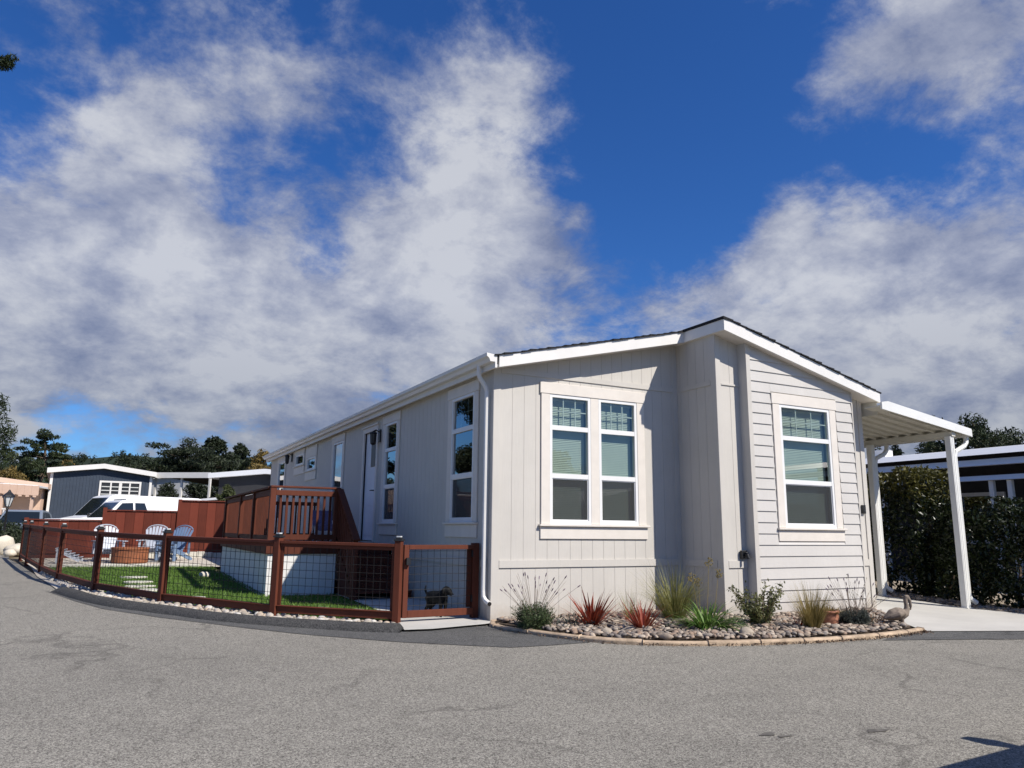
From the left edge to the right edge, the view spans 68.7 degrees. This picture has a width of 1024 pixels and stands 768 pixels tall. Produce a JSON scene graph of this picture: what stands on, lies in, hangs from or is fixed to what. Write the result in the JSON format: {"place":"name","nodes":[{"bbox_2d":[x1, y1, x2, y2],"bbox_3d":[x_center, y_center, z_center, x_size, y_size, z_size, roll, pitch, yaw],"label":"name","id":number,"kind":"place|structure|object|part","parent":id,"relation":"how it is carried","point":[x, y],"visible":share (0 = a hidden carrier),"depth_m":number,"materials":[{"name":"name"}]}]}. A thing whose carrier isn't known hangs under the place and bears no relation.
{"place":"outdoors","nodes":[
{"label":"outdoors","id":0,"kind":"place"},
{"bbox_2d":[2,456,156,482],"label":"hill","id":1,"kind":"structure","parent":0,"point":[88,461],"depth_m":414.36,"materials":[{"name":"green plant"}]},
{"bbox_2d":[2,449,271,474],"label":"hill woods","id":2,"kind":"object","parent":1,"relation":"on","point":[123,457],"visible":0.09,"depth_m":412.96,"materials":[{"name":"green plant"}]},
{"bbox_2d":[44,557,221,566],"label":"patio","id":3,"kind":"structure","parent":0,"point":[201,561],"depth_m":21.31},
{"bbox_2d":[55,547,83,563],"bbox_3d":[-11.814,4.569,20.019,0.609,0.425,0.500,4,-12,-17],"label":"footstool","id":4,"kind":"object","parent":3,"relation":"on","point":[75,558],"visible":0.39,"depth_m":19.84,"materials":[{"name":"white paint"}]},
{"bbox_2d":[91,524,127,560],"bbox_3d":[-11.422,4.502,21.210,0.750,1.064,0.976,11,-15,-42],"label":"adirondack chair","id":5,"kind":"object","parent":3,"relation":"on","point":[111,529],"visible":0.51,"depth_m":21.35,"materials":[{"name":"white paint"}]},
{"bbox_2d":[50,564,199,566],"bbox_3d":[-9.728,4.596,18.944,3.391,0.099,0.171,4,-12,-17],"label":"block edging","id":6,"kind":"object","parent":3,"relation":"on","point":[136,565],"visible":0.36,"depth_m":18.90,"materials":[{"name":"grey concrete"}]},
{"bbox_2d":[110,547,149,563],"bbox_3d":[-10.493,4.697,20.585,0.970,0.420,0.970,6,-12,-27],"label":"fire pit","id":7,"kind":"object","parent":3,"relation":"on","point":[133,554],"visible":0.84,"depth_m":20.22,"materials":[{"name":"brown wood"}]},
{"bbox_2d":[136,524,167,559],"bbox_3d":[-10.779,4.760,22.538,0.750,1.064,0.976,3,-11,-12],"label":"adirondack chair","id":8,"kind":"object","parent":3,"relation":"on","point":[150,542],"visible":0.41,"depth_m":22.80,"materials":[{"name":"white paint"}]},
{"bbox_2d":[109,551,221,557],"bbox_3d":[-10.468,5.451,23.902,4.188,0.214,0.220,6,-12,-27],"label":"block edging","id":9,"kind":"object","parent":3,"relation":"on","point":[208,555],"visible":0.11,"depth_m":24.05,"materials":[{"name":"grey concrete"}]},
{"bbox_2d":[154,525,193,560],"bbox_3d":[-9.947,4.700,22.154,0.750,1.064,0.976,-2,-11,12],"label":"adirondack chair","id":10,"kind":"object","parent":3,"relation":"on","point":[177,531],"visible":0.69,"depth_m":22.25,"materials":[{"name":"blue paint"}]},
{"bbox_2d":[49,565,380,619],"bbox_3d":[-6.298,3.838,14.280,3.671,0.176,12.600,9,-14,-36],"label":"lawn base","id":11,"kind":"object","parent":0,"point":[221,579],"visible":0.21,"depth_m":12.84,"materials":[{"name":"green plant"}]},
{"bbox_2d":[123,576,145,578],"bbox_3d":[-7.853,4.021,15.559,0.526,0.045,0.369,6,-12,-27],"label":"stepping stone","id":12,"kind":"object","parent":11,"relation":"on","point":[133,577],"visible":0.48,"depth_m":15.57,"materials":[{"name":"white stone"}]},
{"bbox_2d":[123,581,152,583],"bbox_3d":[-7.224,3.836,14.487,0.520,0.045,0.405,6,-12,-27],"label":"stepping stone","id":13,"kind":"object","parent":11,"relation":"on","point":[127,582],"visible":0.6,"depth_m":14.41,"materials":[{"name":"white stone"}]},
{"bbox_2d":[124,585,155,587],"bbox_3d":[-6.785,3.685,13.612,0.474,0.045,0.419,-1,-11,6],"label":"stepping stone","id":14,"kind":"object","parent":11,"relation":"on","point":[138,586],"visible":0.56,"depth_m":13.53,"materials":[{"name":"white stone"}]},
{"bbox_2d":[199,572,209,576],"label":"boulder","id":15,"kind":"object","parent":11,"relation":"on","point":[201,574],"visible":0.77,"depth_m":15.96,"materials":[{"name":"white stone"}]},
{"bbox_2d":[338,593,490,629],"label":"path","id":16,"kind":"structure","parent":0,"point":[432,622],"depth_m":10.11,"materials":[{"name":"concrete"}]},
{"bbox_2d":[424,585,453,616],"bbox_3d":[-1.007,3.011,10.386,0.572,0.424,0.186,-7,-14,36],"label":"dog","id":17,"kind":"object","parent":16,"relation":"on","point":[433,597],"visible":0.81,"depth_m":10.34},
{"bbox_2d":[9,556,914,630],"bbox_3d":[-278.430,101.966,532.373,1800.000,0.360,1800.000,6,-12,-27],"label":"ground","id":18,"kind":"structure","parent":0,"point":[21,563],"depth_m":18.48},
{"bbox_2d":[0,535,14,554],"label":"boulder","id":19,"kind":"object","parent":18,"relation":"on","point":[6,540],"visible":0.6,"depth_m":24.61,"materials":[{"name":"white stone"}]},
{"bbox_2d":[2,490,15,534],"bbox_3d":[-17.789,4.822,26.325,0.400,2.200,0.346,6,-12,-27],"label":"lamp post","id":20,"kind":"object","parent":18,"relation":"on","point":[8,496],"visible":0.83,"depth_m":26.38,"materials":[{"name":"black metal"}]},
{"bbox_2d":[0,52,20,470],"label":"pine tree","id":21,"kind":"object","parent":18,"relation":"on","point":[6,64],"visible":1,"depth_m":20.58,"materials":[{"name":"green plant"}]},
{"bbox_2d":[0,515,23,543],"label":"dark bush","id":22,"kind":"object","parent":18,"relation":"on","point":[13,530],"visible":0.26,"depth_m":26.92,"materials":[{"name":"green plant"}]},
{"bbox_2d":[3,543,20,556],"bbox_3d":[-16.065,5.391,24.346,0.813,0.431,0.584,6,-12,-27],"label":"boulder","id":23,"kind":"object","parent":18,"relation":"on","point":[16,547],"visible":0.37,"depth_m":24.15,"materials":[{"name":"white stone"}]},
{"bbox_2d":[1,448,27,478],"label":"broadleaf tree","id":24,"kind":"object","parent":18,"relation":"on","point":[10,453],"visible":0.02,"depth_m":75.15,"materials":[{"name":"green plant"}]},
{"bbox_2d":[0,465,29,480],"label":"rust bush","id":25,"kind":"object","parent":18,"relation":"on","point":[10,473],"visible":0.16,"depth_m":47.36,"materials":[{"name":"yellow plant"}]},
{"bbox_2d":[0,477,51,514],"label":"peach house","id":26,"kind":"structure","parent":18,"relation":"on","point":[30,495],"depth_m":36.02,"materials":[{"name":"paint"}]},
{"bbox_2d":[0,510,51,527],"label":"hatchback car","id":27,"kind":"object","parent":18,"relation":"on","point":[17,516],"visible":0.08,"depth_m":31.03,"materials":[{"name":"silver metal"}]},
{"bbox_2d":[13,428,74,482],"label":"pine tree","id":28,"kind":"object","parent":18,"relation":"on","point":[26,459],"visible":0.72,"depth_m":61.40,"materials":[{"name":"green plant"}]},
{"bbox_2d":[62,458,74,465],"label":"broadleaf tree","id":29,"kind":"object","parent":18,"relation":"on","point":[67,461],"visible":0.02,"depth_m":71.78,"materials":[{"name":"green plant"}]},
{"bbox_2d":[47,500,150,520],"bbox_3d":[-13.773,5.077,26.692,2.270,1.836,5.000,-9,-15,42],"label":"pickup truck","id":30,"kind":"object","parent":18,"relation":"on","point":[96,514],"visible":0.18,"depth_m":26.23,"materials":[{"name":"white paint"}]},
{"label":"side window","id":31,"kind":"part","parent":30,"relation":"part of","materials":[{"name":"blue glass"}]},
{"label":"side window","id":32,"kind":"part","parent":30,"relation":"part of","materials":[{"name":"blue glass"}]},
{"bbox_2d":[46,464,156,517],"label":"blue house","id":33,"kind":"structure","parent":18,"relation":"on","point":[73,490],"depth_m":37.86,"materials":[{"name":"wood"}]},
{"bbox_2d":[98,480,141,495],"bbox_3d":[-20.167,5.545,38.536,1.921,1.080,0.046,7,-13,-30],"label":"window","id":34,"kind":"structure","parent":33,"relation":"in","point":[105,487],"depth_m":38.55,"materials":[{"name":"white paint"}]},
{"bbox_2d":[63,495,199,517],"bbox_3d":[-15.881,5.719,31.065,2.500,2.126,5.550,-8,-14,39],"label":"cargo van","id":35,"kind":"object","parent":18,"relation":"on","point":[93,504],"visible":0.13,"depth_m":30.63,"materials":[{"name":"white paint"}]},
{"bbox_2d":[24,499,244,557],"bbox_3d":[-11.461,4.600,23.850,6.915,1.879,0.120,6,-12,-27],"label":"board fence","id":36,"kind":"object","parent":18,"relation":"on","point":[203,518],"visible":0.38,"depth_m":23.86,"materials":[{"name":"brown wood"}]},
{"bbox_2d":[152,481,182,497],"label":"bush","id":37,"kind":"object","parent":18,"relation":"on","point":[165,490],"visible":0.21,"depth_m":48.63,"materials":[{"name":"green plant"}]},
{"bbox_2d":[126,436,239,472],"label":"pine tree","id":38,"kind":"object","parent":18,"relation":"on","point":[180,459],"visible":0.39,"depth_m":68.66,"materials":[{"name":"green plant"}]},
{"bbox_2d":[151,478,215,497],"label":"white house","id":39,"kind":"structure","parent":18,"relation":"on","point":[160,481],"depth_m":54.22,"materials":[{"name":"metal"}]},
{"bbox_2d":[153,472,218,497],"bbox_3d":[-16.997,7.113,42.445,3.491,3.692,6.640,-1,-11,10],"label":"carport","id":40,"kind":"object","parent":18,"relation":"on","point":[199,477],"visible":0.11,"depth_m":39.67,"materials":[{"name":"white metal"}]},
{"bbox_2d":[182,482,212,498],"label":"bush","id":41,"kind":"object","parent":18,"relation":"on","point":[192,490],"visible":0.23,"depth_m":48.45,"materials":[{"name":"green plant"}]},
{"bbox_2d":[22,559,390,622],"bbox_3d":[-8.530,3.940,14.981,18.505,0.231,2.150,-10,-15,43],"label":"gravel border","id":42,"kind":"object","parent":18,"relation":"on","point":[54,584],"visible":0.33,"depth_m":14.92,"materials":[{"name":"grey gravel"}]},
{"bbox_2d":[34,559,395,622],"bbox_3d":[-8.001,3.853,14.563,16.961,0.301,1.994,-10,-15,43],"label":"white pebble","id":43,"kind":"object","parent":42,"relation":"on","point":[63,583],"visible":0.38,"depth_m":10.76,"materials":[{"name":"white stone"}]},
{"bbox_2d":[199,486,217,498],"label":"bush","id":44,"kind":"object","parent":18,"relation":"on","point":[213,489],"visible":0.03,"depth_m":47.20,"materials":[{"name":"green plant"}]},
{"bbox_2d":[18,520,404,622],"bbox_3d":[-8.522,3.501,15.334,18.091,1.448,1.801,-10,-15,43],"label":"wire fence","id":45,"kind":"object","parent":18,"relation":"on","point":[279,544],"visible":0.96,"depth_m":10.90,"materials":[{"name":"brown wood"}]},
{"bbox_2d":[203,435,242,471],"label":"cypress tree","id":46,"kind":"object","parent":18,"relation":"on","point":[217,444],"visible":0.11,"depth_m":77.52,"materials":[{"name":"green plant"}]},
{"bbox_2d":[215,484,237,500],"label":"bush","id":47,"kind":"object","parent":18,"relation":"on","point":[228,489],"visible":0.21,"depth_m":33.67,"materials":[{"name":"green plant"}]},
{"bbox_2d":[200,469,270,500],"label":"white house","id":48,"kind":"structure","parent":18,"relation":"on","point":[242,481],"depth_m":36.92,"materials":[{"name":"metal"}]},
{"bbox_2d":[232,442,254,470],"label":"cypress tree","id":49,"kind":"object","parent":18,"relation":"on","point":[241,449],"visible":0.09,"depth_m":83.40,"materials":[{"name":"green plant"}]},
{"bbox_2d":[246,448,271,469],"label":"broadleaf tree","id":50,"kind":"object","parent":18,"relation":"on","point":[260,462],"visible":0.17,"depth_m":65.55,"materials":[{"name":"yellow plant"}]},
{"bbox_2d":[220,485,411,600],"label":"deck","id":51,"kind":"structure","parent":18,"relation":"on","point":[250,516],"depth_m":13.10,"materials":[{"name":"brown wood"}]},
{"bbox_3d":[-3.873,2.932,15.416,0.384,0.617,0.464,6,-12,-27],"label":"deck chair","id":52,"kind":"object","parent":51,"relation":"on","visible":0},
{"bbox_2d":[312,510,331,530],"bbox_3d":[-3.868,2.810,15.433,0.416,0.425,0.566,6,-12,-27],"label":"throw cloth","id":53,"kind":"object","parent":52,"relation":"on","point":[320,521],"visible":0.55,"depth_m":15.54,"materials":[{"name":"blue fabric"}]},
{"bbox_2d":[469,543,479,617],"bbox_3d":[-0.526,2.743,10.382,0.110,1.060,0.090,6,-12,-27],"label":"gate post","id":54,"kind":"object","parent":18,"relation":"on","point":[474,596],"visible":0.73,"depth_m":10.35,"materials":[{"name":"brown wood"}]},
{"bbox_2d":[401,545,473,617],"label":"garden gate","id":55,"kind":"structure","parent":54,"relation":"attached to","point":[432,612],"depth_m":10.02,"materials":[{"name":"brown wood"}]},
{"bbox_2d":[262,316,881,628],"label":"manufactured house","id":56,"kind":"structure","parent":18,"relation":"on","point":[734,450],"depth_m":11.46,"materials":[{"name":"beige wood"}]},
{"bbox_2d":[274,456,285,526],"bbox_3d":[-7.092,3.474,23.839,0.662,2.300,1.370,6,-12,-27],"label":"window","id":57,"kind":"structure","parent":56,"relation":"in","point":[281,471],"depth_m":23.89,"materials":[{"name":"white plastic"}]},
{"bbox_2d":[292,448,305,475],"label":"window","id":58,"kind":"structure","parent":56,"relation":"in","point":[299,462],"depth_m":21.55,"materials":[{"name":"white plastic"}]},
{"bbox_2d":[303,444,317,480],"bbox_3d":[-5.185,2.185,20.390,0.662,0.950,1.310,6,-12,-27],"label":"window","id":59,"kind":"structure","parent":56,"relation":"in","point":[311,452],"depth_m":20.23,"materials":[{"name":"white plastic"}]},
{"bbox_2d":[328,432,345,532],"bbox_3d":[-3.906,2.419,17.839,0.662,2.380,1.220,6,-12,-27],"label":"glass door","id":60,"kind":"structure","parent":56,"relation":"in","point":[338,442],"depth_m":17.86,"materials":[{"name":"white glass"}]},
{"bbox_2d":[358,422,379,541],"bbox_3d":[-2.930,2.032,15.434,0.130,2.360,1.120,6,-12,-27],"label":"door","id":61,"kind":"structure","parent":56,"relation":"in","point":[368,490],"depth_m":15.50,"materials":[{"name":"paint"}]},
{"bbox_2d":[376,410,401,534],"bbox_3d":[-2.086,1.772,14.422,0.662,2.380,1.070,6,-12,-27],"label":"window","id":62,"kind":"structure","parent":56,"relation":"in","point":[387,523],"depth_m":14.32,"materials":[{"name":"white plastic"}]},
{"bbox_2d":[442,379,479,537],"bbox_3d":[-0.510,1.212,11.462,0.662,2.380,1.210,6,-12,-27],"label":"window","id":63,"kind":"structure","parent":56,"relation":"in","point":[463,405],"depth_m":11.34,"materials":[{"name":"white plastic"}]},
{"bbox_2d":[538,381,650,538],"bbox_3d":[1.109,1.255,11.413,1.930,2.350,0.662,6,-12,-27],"label":"window","id":64,"kind":"structure","parent":56,"relation":"in","point":[587,483],"depth_m":11.18,"materials":[{"name":"white plastic"}]},
{"bbox_2d":[770,392,847,541],"bbox_3d":[4.509,1.408,11.979,1.486,2.360,0.662,6,-12,-27],"label":"window","id":65,"kind":"structure","parent":56,"relation":"in","point":[808,505],"depth_m":11.79,"materials":[{"name":"white plastic"}]},
{"bbox_2d":[861,401,978,608],"bbox_3d":[5.022,2.747,16.380,2.420,3.387,8.950,6,-12,-27],"label":"carport","id":66,"kind":"object","parent":56,"relation":"attached to","point":[885,424],"visible":0.45,"depth_m":13.13,"materials":[{"name":"paint"}]},
{"bbox_2d":[495,607,910,640],"bbox_3d":[3.128,3.174,10.086,6.196,0.117,2.996,6,-12,-27],"label":"river cobble","id":67,"kind":"object","parent":18,"relation":"on","point":[782,626],"visible":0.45,"depth_m":9.06,"materials":[{"name":"grey stone"}]},
{"bbox_2d":[500,573,579,629],"bbox_3d":[0.230,2.686,9.281,1.117,0.719,0.768,6,-12,-27],"label":"lavender bush","id":68,"kind":"object","parent":67,"relation":"on","point":[527,614],"visible":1,"depth_m":9.13,"materials":[{"name":"green plant"}]},
{"bbox_2d":[553,607,600,627],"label":"ground cover plant","id":69,"kind":"object","parent":67,"relation":"on","point":[569,620],"visible":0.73,"depth_m":9.25,"materials":[{"name":"green plant"}]},
{"bbox_2d":[551,587,624,625],"bbox_3d":[0.994,2.793,9.430,1.058,0.509,0.958,6,-12,-27],"label":"red flax","id":70,"kind":"object","parent":67,"relation":"on","point":[592,612],"visible":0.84,"depth_m":9.31,"materials":[{"name":"red plant"}]},
{"bbox_2d":[601,627,611,632],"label":"boulder","id":71,"kind":"object","parent":67,"relation":"on","point":[606,629],"visible":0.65,"depth_m":8.57,"materials":[{"name":"white stone"}]},
{"bbox_2d":[613,588,645,618],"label":"grass clump","id":72,"kind":"object","parent":67,"relation":"on","point":[628,606],"visible":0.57,"depth_m":9.85,"materials":[{"name":"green plant"}]},
{"bbox_2d":[609,595,672,627],"bbox_3d":[1.536,2.769,9.169,0.887,0.468,1.016,-4,-12,23],"label":"red flax","id":73,"kind":"object","parent":67,"relation":"on","point":[642,620],"visible":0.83,"depth_m":9.11,"materials":[{"name":"red plant"}]},
{"bbox_2d":[618,551,722,618],"bbox_3d":[2.179,2.753,10.255,1.694,0.930,1.736,6,-12,-27],"label":"grass clump","id":74,"kind":"object","parent":67,"relation":"on","point":[672,601],"visible":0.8,"depth_m":10.02,"materials":[{"name":"green plant"}]},
{"bbox_2d":[662,557,756,631],"bbox_3d":[2.375,2.643,9.296,1.198,0.954,1.150,2,-11,-9],"label":"strap leaf plant","id":75,"kind":"object","parent":67,"relation":"on","point":[705,619],"visible":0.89,"depth_m":9.25,"materials":[{"name":"green plant"}]},
{"bbox_2d":[713,609,764,625],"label":"ground cover plant","id":76,"kind":"object","parent":67,"relation":"on","point":[736,619],"visible":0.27,"depth_m":9.63,"materials":[{"name":"green plant"}]},
{"bbox_2d":[739,627,753,633],"bbox_3d":[2.706,2.853,8.636,0.197,0.113,0.138,6,-12,-27],"label":"boulder","id":77,"kind":"object","parent":67,"relation":"on","point":[746,630],"visible":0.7,"depth_m":8.60,"materials":[{"name":"white stone"}]},
{"bbox_2d":[727,579,784,623],"bbox_3d":[3.144,2.817,9.618,0.718,0.675,0.877,-4,-12,23],"label":"leafy shrub","id":78,"kind":"object","parent":67,"relation":"on","point":[757,614],"visible":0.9,"depth_m":9.50,"materials":[{"name":"green plant"}]},
{"bbox_2d":[790,617,803,625],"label":"plant","id":79,"kind":"object","parent":67,"relation":"on","point":[801,623],"visible":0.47,"depth_m":9.46,"materials":[{"name":"green plant"}]},
{"bbox_2d":[778,580,842,627],"bbox_3d":[3.739,2.738,9.362,0.923,0.650,0.822,-1,-11,7],"label":"grass clump","id":80,"kind":"object","parent":67,"relation":"on","point":[811,616],"visible":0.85,"depth_m":9.24,"materials":[{"name":"green plant"}]},
{"bbox_2d":[822,610,838,623],"bbox_3d":[4.125,3.042,9.752,0.260,0.190,0.256,6,-12,-27],"label":"terracotta pot","id":81,"kind":"object","parent":67,"relation":"on","point":[832,617],"visible":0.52,"depth_m":9.65,"materials":[{"name":"orange ceramic"}]},
{"bbox_2d":[820,605,843,613],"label":"potted succulent","id":82,"kind":"object","parent":81,"relation":"in","point":[832,610],"visible":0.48,"depth_m":9.75,"materials":[{"name":"green plant"}]},
{"bbox_2d":[825,575,890,624],"bbox_3d":[4.447,2.855,9.818,0.922,0.743,0.882,6,-12,-27],"label":"lavender bush","id":83,"kind":"object","parent":67,"relation":"on","point":[858,617],"visible":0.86,"depth_m":9.67,"materials":[{"name":"green plant"}]},
{"bbox_2d":[831,574,891,612],"bbox_3d":[5.090,3.053,10.813,1.045,0.601,0.855,11,-15,-42],"label":"twiggy shrub","id":84,"kind":"object","parent":67,"relation":"on","point":[863,597],"visible":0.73,"depth_m":10.77,"materials":[{"name":"green plant"}]},
{"bbox_2d":[852,614,894,623],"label":"ground cover plant","id":85,"kind":"object","parent":67,"relation":"on","point":[878,618],"visible":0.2,"depth_m":9.88,"materials":[{"name":"green plant"}]},
{"bbox_2d":[883,595,911,625],"bbox_3d":[5.083,2.991,9.898,0.367,0.402,0.227,5,-12,-21],"label":"pelican statue","id":86,"kind":"object","parent":67,"relation":"on","point":[897,614],"visible":0.84,"depth_m":9.84,"materials":[{"name":"stone"}]},
{"bbox_2d":[489,619,924,645],"bbox_3d":[2.446,3.059,8.949,5.574,0.223,1.681,0,-11,3],"label":"garden edging","id":87,"kind":"object","parent":18,"relation":"on","point":[580,637],"visible":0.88,"depth_m":8.44,"materials":[{"name":"beige concrete"}]},
{"bbox_2d":[889,445,903,455],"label":"broadleaf tree","id":88,"kind":"object","parent":18,"relation":"on","point":[897,452],"visible":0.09,"depth_m":47.77,"materials":[{"name":"green plant"}]},
{"bbox_2d":[866,464,956,596],"bbox_3d":[5.894,3.575,18.565,1.724,2.568,9.786,6,-12,-27],"label":"tall hedge","id":89,"kind":"object","parent":18,"relation":"on","point":[917,478],"visible":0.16,"depth_m":14.56,"materials":[{"name":"green plant"}]},
{"bbox_2d":[865,445,1023,578],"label":"charcoal house","id":90,"kind":"structure","parent":18,"relation":"on","point":[991,471],"depth_m":18.54,"materials":[{"name":"white metal"}]},
{"bbox_2d":[961,492,1009,543],"bbox_3d":[11.693,3.346,18.698,0.059,1.260,1.300,6,-12,-27],"label":"window","id":91,"kind":"structure","parent":90,"relation":"in","point":[968,499],"depth_m":18.84,"materials":[{"name":"white paint"}]},
{"bbox_2d":[874,570,1023,612],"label":"gravel strip","id":92,"kind":"object","parent":18,"relation":"on","point":[908,580],"visible":0.14,"depth_m":14.76,"materials":[{"name":"grey gravel"}]},
{"bbox_2d":[876,589,1023,612],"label":"driveway pebble","id":93,"kind":"object","parent":92,"relation":"on","point":[939,600],"visible":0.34,"depth_m":13.21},
{"bbox_2d":[914,412,1023,453],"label":"pine tree","id":94,"kind":"object","parent":18,"relation":"on","point":[981,437],"visible":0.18,"depth_m":44.47,"materials":[{"name":"green plant"}]},
{"bbox_2d":[929,496,1023,608],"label":"hedge","id":95,"kind":"object","parent":18,"relation":"on","point":[942,542],"visible":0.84,"depth_m":13.14,"materials":[{"name":"green plant"}]},
{"bbox_2d":[0,555,1023,767],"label":"road","id":96,"kind":"structure","parent":0,"point":[82,685],"depth_m":5.48,"materials":[{"name":"grey asphalt"}]},
{"bbox_2d":[3,549,16,556],"bbox_3d":[-15.762,5.305,23.515,0.384,0.269,0.331,0,-11,2],"label":"boulder","id":97,"kind":"object","parent":96,"relation":"on","point":[10,553],"visible":0.98,"depth_m":23.41,"materials":[{"name":"white stone"}]},
{"bbox_2d":[51,587,404,632],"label":"kerb","id":98,"kind":"structure","parent":96,"relation":"on","point":[76,594],"depth_m":9.64,"materials":[{"name":"black concrete"}]},
{"bbox_2d":[48,591,585,646],"bbox_3d":[-3.810,3.138,10.239,10.113,0.112,1.728,-4,-12,23],"label":"asphalt strip","id":99,"kind":"object","parent":96,"relation":"on","point":[482,636],"visible":1,"depth_m":8.77,"materials":[{"name":"grey asphalt"}]},
{"bbox_2d":[477,609,933,646],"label":"leaf litter","id":100,"kind":"object","parent":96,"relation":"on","point":[877,637],"visible":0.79,"depth_m":8.65,"materials":[{"name":"brown plant"}]},
{"bbox_2d":[760,732,774,735],"bbox_3d":[1.577,2.157,4.617,0.074,0.001,0.128,-8,-14,37],"label":"oil stain","id":101,"kind":"object","parent":96,"relation":"on","point":[768,733],"visible":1,"depth_m":4.63,"materials":[{"name":"grey asphalt"}]},
{"bbox_2d":[867,728,888,731],"bbox_3d":[2.310,2.189,4.742,0.181,0.001,0.072,3,-11,-11],"label":"oil stain","id":102,"kind":"object","parent":96,"relation":"on","point":[873,730],"visible":1,"depth_m":4.73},
{"bbox_2d":[885,631,1023,639],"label":"asphalt strip","id":103,"kind":"object","parent":96,"relation":"on","point":[978,635],"visible":0.9,"depth_m":9.21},
{"bbox_2d":[0,0,1023,464],"label":"sky","id":104,"kind":"structure","parent":0,"point":[257,224],"materials":[{"name":"blue"}]},
{"bbox_2d":[876,594,1023,630],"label":"driveway","id":105,"kind":"structure","parent":0,"point":[930,616],"depth_m":11.18,"materials":[{"name":"concrete"}]}
]}

